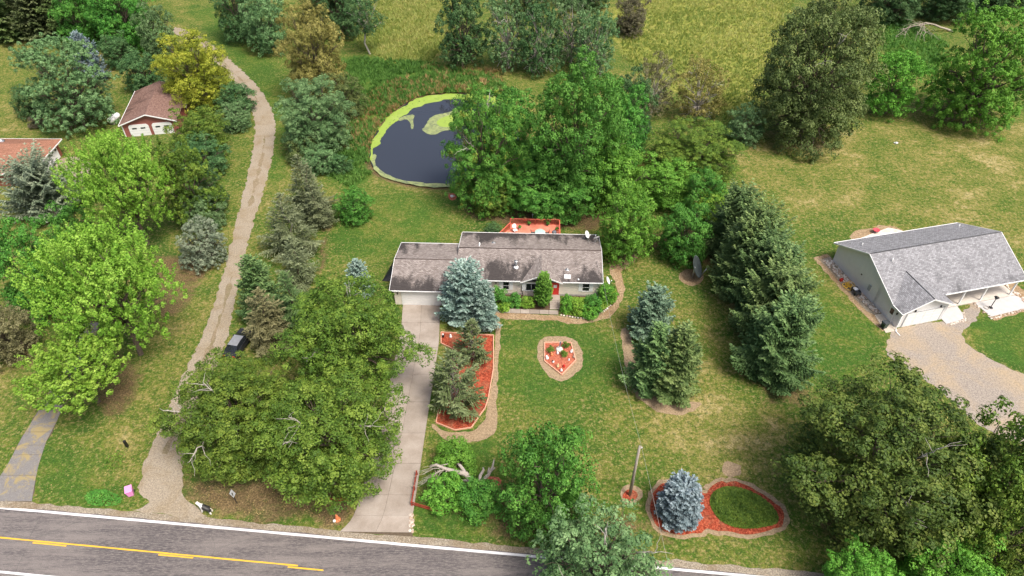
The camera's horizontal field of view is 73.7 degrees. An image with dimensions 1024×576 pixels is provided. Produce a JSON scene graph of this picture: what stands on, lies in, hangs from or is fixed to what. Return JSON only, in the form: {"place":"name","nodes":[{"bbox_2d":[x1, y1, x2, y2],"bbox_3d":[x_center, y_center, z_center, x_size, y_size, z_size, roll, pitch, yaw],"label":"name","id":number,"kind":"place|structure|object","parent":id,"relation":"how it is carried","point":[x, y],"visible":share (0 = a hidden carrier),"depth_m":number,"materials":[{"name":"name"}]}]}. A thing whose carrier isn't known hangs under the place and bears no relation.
{"place":"outdoors","nodes":[
{"label":"outdoors","id":0,"kind":"place"},
{"bbox_2d":[0,138,62,185],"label":"brick house","id":1,"kind":"structure","parent":0,"point":[12,147],"depth_m":110.48,"materials":[{"name":"orange"}]},
{"bbox_2d":[0,321,99,501],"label":"old driveway","id":2,"kind":"structure","parent":0,"point":[18,477],"depth_m":70.42,"materials":[{"name":"concrete"}]},
{"bbox_2d":[0,509,764,575],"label":"road","id":3,"kind":"structure","parent":0,"point":[332,557],"depth_m":62.72,"materials":[{"name":"grey asphalt"}]},
{"bbox_2d":[0,508,756,575],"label":"edge line","id":4,"kind":"object","parent":3,"relation":"on","point":[351,539],"visible":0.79,"depth_m":64.03,"materials":[{"name":"white paint"}]},
{"bbox_2d":[340,305,439,536],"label":"concrete driveway","id":5,"kind":"structure","parent":0,"point":[388,509],"depth_m":71.98,"materials":[{"name":"beige concrete"}]},
{"bbox_2d":[369,94,517,183],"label":"pond water","id":6,"kind":"structure","parent":0,"point":[403,150],"depth_m":117.59,"materials":[{"name":"blue liquid"}]},
{"bbox_2d":[370,93,503,159],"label":"duckweed","id":7,"kind":"object","parent":6,"relation":"on","point":[393,117],"visible":0.75,"depth_m":128.21,"materials":[{"name":"green plant"}]},
{"bbox_2d":[0,0,1023,575],"bbox_3d":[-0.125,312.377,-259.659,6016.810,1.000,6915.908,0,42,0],"label":"ground","id":8,"kind":"structure","parent":0,"point":[922,172],"depth_m":86.70,"materials":[{"name":"green plant"}]},
{"bbox_2d":[0,300,41,371],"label":"broadleaf tree","id":9,"kind":"object","parent":8,"relation":"on","point":[12,345],"visible":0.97,"depth_m":78.71,"materials":[{"name":"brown plant"}]},
{"bbox_2d":[1,0,58,41],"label":"pine tree","id":10,"kind":"object","parent":8,"relation":"on","point":[35,23],"visible":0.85,"depth_m":148.16,"materials":[{"name":"green plant"}]},
{"bbox_2d":[0,214,72,327],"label":"maple tree","id":11,"kind":"object","parent":8,"relation":"on","point":[11,292],"visible":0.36,"depth_m":80.68,"materials":[{"name":"green plant"}]},
{"bbox_2d":[0,138,84,222],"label":"spruce tree","id":12,"kind":"object","parent":8,"relation":"on","point":[35,191],"visible":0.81,"depth_m":98.36,"materials":[{"name":"green plant"}]},
{"bbox_2d":[7,32,118,138],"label":"broadleaf tree","id":13,"kind":"object","parent":8,"relation":"on","point":[69,92],"visible":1,"depth_m":116.38,"materials":[{"name":"green plant"}]},
{"bbox_2d":[35,200,101,262],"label":"shrub","id":14,"kind":"object","parent":8,"relation":"on","point":[64,212],"visible":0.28,"depth_m":91.62,"materials":[{"name":"green plant"}]},
{"bbox_2d":[11,319,131,415],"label":"maple tree","id":15,"kind":"object","parent":8,"relation":"on","point":[85,384],"visible":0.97,"depth_m":70.16,"materials":[{"name":"green plant"}]},
{"bbox_2d":[47,0,106,51],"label":"broadleaf tree","id":16,"kind":"object","parent":8,"relation":"on","point":[86,30],"visible":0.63,"depth_m":143.56,"materials":[{"name":"green plant"}]},
{"bbox_2d":[4,214,187,361],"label":"maple tree","id":17,"kind":"object","parent":8,"relation":"on","point":[82,285],"visible":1,"depth_m":71.01,"materials":[{"name":"green plant"}]},
{"bbox_2d":[49,127,176,244],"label":"maple tree","id":18,"kind":"object","parent":8,"relation":"on","point":[130,177],"visible":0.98,"depth_m":87.26,"materials":[{"name":"green plant"}]},
{"bbox_2d":[78,0,163,54],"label":"broadleaf tree","id":19,"kind":"object","parent":8,"relation":"on","point":[115,16],"visible":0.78,"depth_m":141.16,"materials":[{"name":"green plant"}]},
{"bbox_2d":[114,49,166,90],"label":"broadleaf tree","id":20,"kind":"object","parent":8,"relation":"on","point":[135,65],"visible":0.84,"depth_m":129.62,"materials":[{"name":"green plant"}]},
{"bbox_2d":[129,0,178,64],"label":"broadleaf tree","id":21,"kind":"object","parent":8,"relation":"on","point":[151,15],"visible":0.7,"depth_m":137.65,"materials":[{"name":"green plant"}]},
{"bbox_2d":[118,81,190,136],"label":"red garage","id":22,"kind":"structure","parent":8,"relation":"on","point":[146,112],"depth_m":120.42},
{"bbox_2d":[148,136,226,225],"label":"broadleaf tree","id":23,"kind":"object","parent":8,"relation":"on","point":[178,192],"visible":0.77,"depth_m":95.42,"materials":[{"name":"green plant"}]},
{"bbox_2d":[150,27,234,113],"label":"broadleaf tree","id":24,"kind":"object","parent":8,"relation":"on","point":[193,84],"visible":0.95,"depth_m":122.06,"materials":[{"name":"yellow plant"}]},
{"bbox_2d":[162,104,231,155],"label":"broadleaf tree","id":25,"kind":"object","parent":8,"relation":"on","point":[200,117],"visible":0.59,"depth_m":111.66,"materials":[{"name":"green plant"}]},
{"bbox_2d":[174,214,228,275],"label":"shrub","id":26,"kind":"object","parent":8,"relation":"on","point":[206,251],"visible":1,"depth_m":91.34,"materials":[{"name":"green plant"}]},
{"bbox_2d":[172,130,231,183],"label":"broadleaf tree","id":27,"kind":"object","parent":8,"relation":"on","point":[214,157],"visible":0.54,"depth_m":108.55,"materials":[{"name":"green plant"}]},
{"bbox_2d":[132,27,275,518],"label":"gravel drive","id":28,"kind":"structure","parent":8,"relation":"on","point":[160,486],"depth_m":86.41,"materials":[{"name":"beige gravel"}]},
{"bbox_2d":[143,347,299,485],"bbox_3d":[-27.115,14.425,69.496,14.123,16.801,14.551,26,48,27],"label":"oak tree","id":29,"kind":"object","parent":8,"relation":"on","point":[227,425],"visible":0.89,"depth_m":64.92,"materials":[{"name":"green plant"}]},
{"bbox_2d":[209,0,258,44],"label":"broadleaf tree","id":30,"kind":"object","parent":8,"relation":"on","point":[235,21],"visible":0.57,"depth_m":146.59,"materials":[{"name":"green plant"}]},
{"bbox_2d":[237,0,287,57],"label":"broadleaf tree","id":31,"kind":"object","parent":8,"relation":"on","point":[263,34],"visible":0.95,"depth_m":141.43,"materials":[{"name":"green plant"}]},
{"bbox_2d":[234,253,291,327],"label":"spruce tree","id":32,"kind":"object","parent":8,"relation":"on","point":[254,275],"visible":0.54,"depth_m":81.17,"materials":[{"name":"green plant"}]},
{"bbox_2d":[242,287,304,357],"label":"spruce tree","id":33,"kind":"object","parent":8,"relation":"on","point":[271,327],"visible":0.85,"depth_m":78.94,"materials":[{"name":"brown plant"}]},
{"bbox_2d":[256,192,324,265],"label":"pine tree","id":34,"kind":"object","parent":8,"relation":"on","point":[302,239],"visible":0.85,"depth_m":92.80,"materials":[{"name":"green plant"}]},
{"bbox_2d":[274,236,319,292],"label":"spruce tree","id":35,"kind":"object","parent":8,"relation":"on","point":[299,268],"visible":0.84,"depth_m":88.58,"materials":[{"name":"green plant"}]},
{"bbox_2d":[272,0,347,98],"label":"broadleaf tree","id":36,"kind":"object","parent":8,"relation":"on","point":[316,65],"visible":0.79,"depth_m":122.44,"materials":[{"name":"beige plant"}]},
{"bbox_2d":[271,73,357,160],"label":"broadleaf tree","id":37,"kind":"object","parent":8,"relation":"on","point":[323,124],"visible":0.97,"depth_m":110.72,"materials":[{"name":"green plant"}]},
{"bbox_2d":[299,165,338,228],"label":"pine tree","id":38,"kind":"object","parent":8,"relation":"on","point":[320,211],"visible":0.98,"depth_m":97.44,"materials":[{"name":"green plant"}]},
{"bbox_2d":[250,350,409,514],"bbox_3d":[-16.980,16.427,67.008,14.438,18.497,15.036,0,42,0],"label":"oak tree","id":39,"kind":"object","parent":8,"relation":"on","point":[340,441],"visible":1,"depth_m":62.34,"materials":[{"name":"green plant"}]},
{"bbox_2d":[323,72,368,120],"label":"shrub","id":40,"kind":"object","parent":8,"relation":"on","point":[351,92],"visible":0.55,"depth_m":122.11,"materials":[{"name":"green plant"}]},
{"bbox_2d":[270,271,435,391],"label":"oak tree","id":41,"kind":"object","parent":8,"relation":"on","point":[335,317],"visible":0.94,"depth_m":70.25,"materials":[{"name":"green plant"}]},
{"bbox_2d":[332,185,375,226],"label":"shrub","id":42,"kind":"object","parent":8,"relation":"on","point":[354,208],"visible":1,"depth_m":99.17,"materials":[{"name":"green plant"}]},
{"bbox_2d":[343,0,387,53],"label":"poplar tree","id":43,"kind":"object","parent":8,"relation":"on","point":[364,26],"visible":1,"depth_m":139.98,"materials":[{"name":"green plant"}]},
{"bbox_2d":[301,55,515,187],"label":"weeds","id":44,"kind":"object","parent":8,"relation":"on","point":[380,73],"visible":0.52,"depth_m":134.54,"materials":[{"name":"green plant"}]},
{"bbox_2d":[33,502,832,575],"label":"road shoulder","id":45,"kind":"object","parent":8,"relation":"on","point":[486,546],"visible":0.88,"depth_m":64.05},
{"bbox_2d":[419,469,469,517],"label":"shrub","id":46,"kind":"object","parent":8,"relation":"on","point":[438,497],"visible":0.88,"depth_m":65.07,"materials":[{"name":"green plant"}]},
{"bbox_2d":[432,435,477,482],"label":"shrub","id":47,"kind":"object","parent":8,"relation":"on","point":[464,456],"visible":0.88,"depth_m":68.06,"materials":[{"name":"green plant"}]},
{"bbox_2d":[433,0,490,69],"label":"poplar tree","id":48,"kind":"object","parent":8,"relation":"on","point":[467,45],"visible":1,"depth_m":135.85,"materials":[{"name":"green plant"}]},
{"bbox_2d":[436,331,493,430],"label":"mulch bed","id":49,"kind":"object","parent":8,"relation":"on","point":[485,374],"visible":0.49,"depth_m":78.20,"materials":[{"name":"red wood"}]},
{"bbox_2d":[427,347,487,422],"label":"pine tree","id":50,"kind":"object","parent":49,"relation":"on","point":[450,370],"visible":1,"depth_m":71.83,"materials":[{"name":"green plant"}]},
{"bbox_2d":[452,318,491,365],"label":"pine tree","id":51,"kind":"object","parent":49,"relation":"on","point":[471,326],"visible":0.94,"depth_m":78.25,"materials":[{"name":"green plant"}]},
{"bbox_2d":[434,256,496,329],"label":"spruce tree","id":52,"kind":"object","parent":8,"relation":"on","point":[458,297],"visible":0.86,"depth_m":81.77,"materials":[{"name":"blue plant"}]},
{"bbox_2d":[432,322,500,442],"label":"worn strip","id":53,"kind":"object","parent":8,"relation":"on","point":[486,428],"visible":0.91,"depth_m":73.96,"materials":[{"name":"beige soil"}]},
{"bbox_2d":[457,474,504,526],"bbox_3d":[-2.874,20.894,65.657,4.978,6.972,4.844,0,42,0],"label":"shrub","id":54,"kind":"object","parent":8,"relation":"on","point":[485,495],"visible":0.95,"depth_m":64.16,"materials":[{"name":"green plant"}]},
{"bbox_2d":[439,82,531,219],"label":"maple tree","id":55,"kind":"object","parent":8,"relation":"on","point":[478,163],"visible":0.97,"depth_m":96.39,"materials":[{"name":"green plant"}]},
{"bbox_2d":[470,279,501,331],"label":"spruce tree","id":56,"kind":"object","parent":8,"relation":"on","point":[485,306],"visible":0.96,"depth_m":81.59,"materials":[{"name":"blue plant"}]},
{"bbox_2d":[389,232,602,309],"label":"ranch house","id":57,"kind":"structure","parent":8,"relation":"on","point":[511,263],"depth_m":88.57,"materials":[{"name":"beige"}]},
{"bbox_2d":[471,86,537,172],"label":"maple tree","id":58,"kind":"object","parent":8,"relation":"on","point":[524,111],"visible":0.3,"depth_m":105.17,"materials":[{"name":"green plant"}]},
{"bbox_2d":[482,0,532,72],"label":"broadleaf tree","id":59,"kind":"object","parent":8,"relation":"on","point":[504,46],"visible":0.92,"depth_m":135.30,"materials":[{"name":"green plant"}]},
{"bbox_2d":[513,0,564,80],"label":"broadleaf tree","id":60,"kind":"object","parent":8,"relation":"on","point":[541,54],"visible":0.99,"depth_m":133.12,"materials":[{"name":"green plant"}]},
{"bbox_2d":[500,142,595,224],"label":"maple tree","id":61,"kind":"object","parent":8,"relation":"on","point":[541,202],"visible":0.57,"depth_m":98.41,"materials":[{"name":"green plant"}]},
{"bbox_2d":[496,418,601,548],"bbox_3d":[3.167,20.009,63.645,9.194,23.126,10.464,0,42,0],"label":"lawn tree","id":62,"kind":"object","parent":8,"relation":"on","point":[563,442],"visible":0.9,"depth_m":59.09,"materials":[{"name":"green plant"}]},
{"bbox_2d":[537,336,582,380],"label":"worn strip","id":63,"kind":"object","parent":8,"relation":"on","point":[574,368],"visible":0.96,"depth_m":80.82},
{"bbox_2d":[549,0,596,66],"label":"broadleaf tree","id":64,"kind":"object","parent":8,"relation":"on","point":[568,42],"visible":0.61,"depth_m":137.47,"materials":[{"name":"green plant"}]},
{"bbox_2d":[527,44,637,225],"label":"maple tree","id":65,"kind":"object","parent":8,"relation":"on","point":[586,101],"visible":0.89,"depth_m":94.02,"materials":[{"name":"green plant"}]},
{"bbox_2d":[573,3,619,77],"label":"broadleaf tree","id":66,"kind":"object","parent":8,"relation":"on","point":[600,49],"visible":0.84,"depth_m":132.12,"materials":[{"name":"green plant"}]},
{"bbox_2d":[525,492,673,575],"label":"roadside tree","id":67,"kind":"object","parent":8,"relation":"on","point":[578,556],"visible":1,"depth_m":54.85,"materials":[{"name":"green plant"}]},
{"bbox_2d":[579,132,658,214],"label":"maple tree","id":68,"kind":"object","parent":8,"relation":"on","point":[622,165],"visible":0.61,"depth_m":97.67,"materials":[{"name":"green plant"}]},
{"bbox_2d":[597,82,649,167],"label":"maple tree","id":69,"kind":"object","parent":8,"relation":"on","point":[634,111],"visible":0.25,"depth_m":105.78,"materials":[{"name":"green plant"}]},
{"bbox_2d":[595,180,664,270],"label":"broadleaf tree","id":70,"kind":"object","parent":8,"relation":"on","point":[624,237],"visible":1,"depth_m":90.09,"materials":[{"name":"green plant"}]},
{"bbox_2d":[615,0,651,39],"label":"shrub","id":71,"kind":"object","parent":8,"relation":"on","point":[631,21],"visible":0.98,"depth_m":150.52,"materials":[{"name":"brown plant"}]},
{"bbox_2d":[618,321,671,398],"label":"spruce tree","id":72,"kind":"object","parent":8,"relation":"on","point":[642,377],"visible":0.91,"depth_m":73.61,"materials":[{"name":"green plant"}]},
{"bbox_2d":[626,280,676,343],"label":"spruce tree","id":73,"kind":"object","parent":8,"relation":"on","point":[654,303],"visible":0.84,"depth_m":80.50,"materials":[{"name":"teal plant"}]},
{"bbox_2d":[634,50,678,120],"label":"shrub","id":74,"kind":"object","parent":8,"relation":"on","point":[656,67],"visible":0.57,"depth_m":121.47,"materials":[{"name":"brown plant"}]},
{"bbox_2d":[620,327,700,414],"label":"worn strip","id":75,"kind":"object","parent":8,"relation":"on","point":[653,402],"visible":0.61,"depth_m":76.02,"materials":[{"name":"beige soil"}]},
{"bbox_2d":[631,151,697,211],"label":"broadleaf tree","id":76,"kind":"object","parent":8,"relation":"on","point":[665,195],"visible":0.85,"depth_m":100.88,"materials":[{"name":"green plant"}]},
{"bbox_2d":[651,319,703,407],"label":"spruce tree","id":77,"kind":"object","parent":8,"relation":"on","point":[684,362],"visible":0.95,"depth_m":72.66,"materials":[{"name":"green plant"}]},
{"bbox_2d":[656,202,714,270],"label":"broadleaf tree","id":78,"kind":"object","parent":8,"relation":"on","point":[686,241],"visible":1,"depth_m":91.11,"materials":[{"name":"green plant"}]},
{"bbox_2d":[646,115,752,191],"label":"broadleaf tree","id":79,"kind":"object","parent":8,"relation":"on","point":[712,152],"visible":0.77,"depth_m":105.45,"materials":[{"name":"green plant"}]},
{"bbox_2d":[672,52,731,126],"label":"bare tree","id":80,"kind":"object","parent":8,"relation":"on","point":[699,105],"visible":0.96,"depth_m":119.81,"materials":[{"name":"beige plant"}]},
{"bbox_2d":[679,165,729,222],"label":"broadleaf tree","id":81,"kind":"object","parent":8,"relation":"on","point":[698,180],"visible":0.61,"depth_m":98.03,"materials":[{"name":"green plant"}]},
{"bbox_2d":[645,477,789,539],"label":"worn strip","id":82,"kind":"object","parent":8,"relation":"on","point":[773,531],"visible":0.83,"depth_m":65.18,"materials":[{"name":"beige soil"}]},
{"bbox_2d":[650,481,783,534],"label":"mulch ring","id":83,"kind":"object","parent":82,"relation":"on","point":[711,520],"visible":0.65,"depth_m":65.38,"materials":[{"name":"red wood"}]},
{"bbox_2d":[654,468,704,533],"bbox_3d":[15.760,19.702,63.796,4.637,5.915,4.920,0,42,0],"label":"spruce tree","id":84,"kind":"object","parent":83,"relation":"on","point":[678,505],"visible":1,"depth_m":62.75,"materials":[{"name":"blue plant"}]},
{"bbox_2d":[709,486,778,528],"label":"ground cover","id":85,"kind":"object","parent":83,"relation":"on","point":[733,503],"visible":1,"depth_m":65.68,"materials":[{"name":"green plant"}]},
{"bbox_2d":[695,178,766,259],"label":"spruce tree","id":86,"kind":"object","parent":8,"relation":"on","point":[726,216],"visible":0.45,"depth_m":89.39,"materials":[{"name":"green plant"}]},
{"bbox_2d":[708,210,771,303],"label":"spruce tree","id":87,"kind":"object","parent":8,"relation":"on","point":[744,230],"visible":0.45,"depth_m":85.33,"materials":[{"name":"green plant"}]},
{"bbox_2d":[724,99,766,148],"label":"shrub","id":88,"kind":"object","parent":8,"relation":"on","point":[743,133],"visible":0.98,"depth_m":115.86,"materials":[{"name":"green plant"}]},
{"bbox_2d":[706,192,797,281],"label":"spruce tree","id":89,"kind":"object","parent":8,"relation":"on","point":[768,210],"visible":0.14,"depth_m":83.10,"materials":[{"name":"green plant"}]},
{"bbox_2d":[720,216,811,311],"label":"spruce tree","id":90,"kind":"object","parent":8,"relation":"on","point":[764,251],"visible":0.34,"depth_m":81.72,"materials":[{"name":"green plant"}]},
{"bbox_2d":[727,245,823,344],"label":"spruce tree","id":91,"kind":"object","parent":8,"relation":"on","point":[783,277],"visible":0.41,"depth_m":77.82,"materials":[{"name":"green plant"}]},
{"bbox_2d":[729,289,825,396],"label":"spruce tree","id":92,"kind":"object","parent":8,"relation":"on","point":[774,356],"visible":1,"depth_m":74.30,"materials":[{"name":"green plant"}]},
{"bbox_2d":[745,0,888,164],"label":"shade tree","id":93,"kind":"object","parent":8,"relation":"on","point":[808,108],"visible":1,"depth_m":108.85,"materials":[{"name":"green plant"}]},
{"bbox_2d":[821,530,905,575],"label":"young tree","id":94,"kind":"object","parent":8,"relation":"on","point":[860,559],"visible":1,"depth_m":56.54,"materials":[{"name":"green plant"}]},
{"bbox_2d":[855,0,923,26],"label":"broadleaf tree","id":95,"kind":"object","parent":8,"relation":"on","point":[890,8],"visible":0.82,"depth_m":156.51,"materials":[{"name":"green plant"}]},
{"bbox_2d":[768,351,1023,575],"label":"shade tree","id":96,"kind":"object","parent":8,"relation":"on","point":[873,479],"visible":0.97,"depth_m":57.42,"materials":[{"name":"green plant"}]},
{"bbox_2d":[862,48,936,123],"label":"broadleaf tree","id":97,"kind":"object","parent":8,"relation":"on","point":[891,96],"visible":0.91,"depth_m":121.20,"materials":[{"name":"green plant"}]},
{"bbox_2d":[875,11,949,74],"bbox_3d":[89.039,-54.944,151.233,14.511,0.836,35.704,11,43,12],"label":"broadleaf tree","id":98,"kind":"object","parent":8,"relation":"on","point":[909,44],"visible":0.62,"depth_m":150.73,"materials":[{"name":"green plant"}]},
{"bbox_2d":[833,222,1023,327],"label":"grey house","id":99,"kind":"structure","parent":8,"relation":"on","point":[922,275],"depth_m":87.16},
{"bbox_2d":[914,0,978,23],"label":"broadleaf tree","id":100,"kind":"object","parent":8,"relation":"on","point":[938,8],"visible":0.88,"depth_m":157.34,"materials":[{"name":"green plant"}]},
{"bbox_2d":[895,526,1006,575],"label":"young tree","id":101,"kind":"object","parent":8,"relation":"on","point":[965,557],"visible":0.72,"depth_m":55.40,"materials":[{"name":"green plant"}]},
{"bbox_2d":[915,0,1023,141],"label":"broadleaf tree","id":102,"kind":"object","parent":8,"relation":"on","point":[980,95],"visible":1,"depth_m":116.23,"materials":[{"name":"green plant"}]},
{"bbox_2d":[933,395,1023,559],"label":"shade tree","id":103,"kind":"object","parent":8,"relation":"on","point":[1011,426],"visible":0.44,"depth_m":56.13,"materials":[{"name":"green plant"}]},
{"bbox_2d":[940,456,1023,575],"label":"shade tree","id":104,"kind":"object","parent":8,"relation":"on","point":[1010,563],"visible":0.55,"depth_m":55.11,"materials":[{"name":"green plant"}]},
{"bbox_2d":[495,251,644,323],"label":"garden path","id":105,"kind":"structure","parent":0,"point":[615,274],"depth_m":86.42,"materials":[{"name":"beige"}]},
{"bbox_2d":[355,0,793,124],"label":"meadow grass","id":106,"kind":"structure","parent":0,"point":[403,11],"depth_m":153.60,"materials":[{"name":"green plant"}]},
{"bbox_2d":[886,301,1023,441],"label":"driveway","id":107,"kind":"structure","parent":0,"point":[942,353],"depth_m":79.76,"materials":[{"name":"beige gravel"}]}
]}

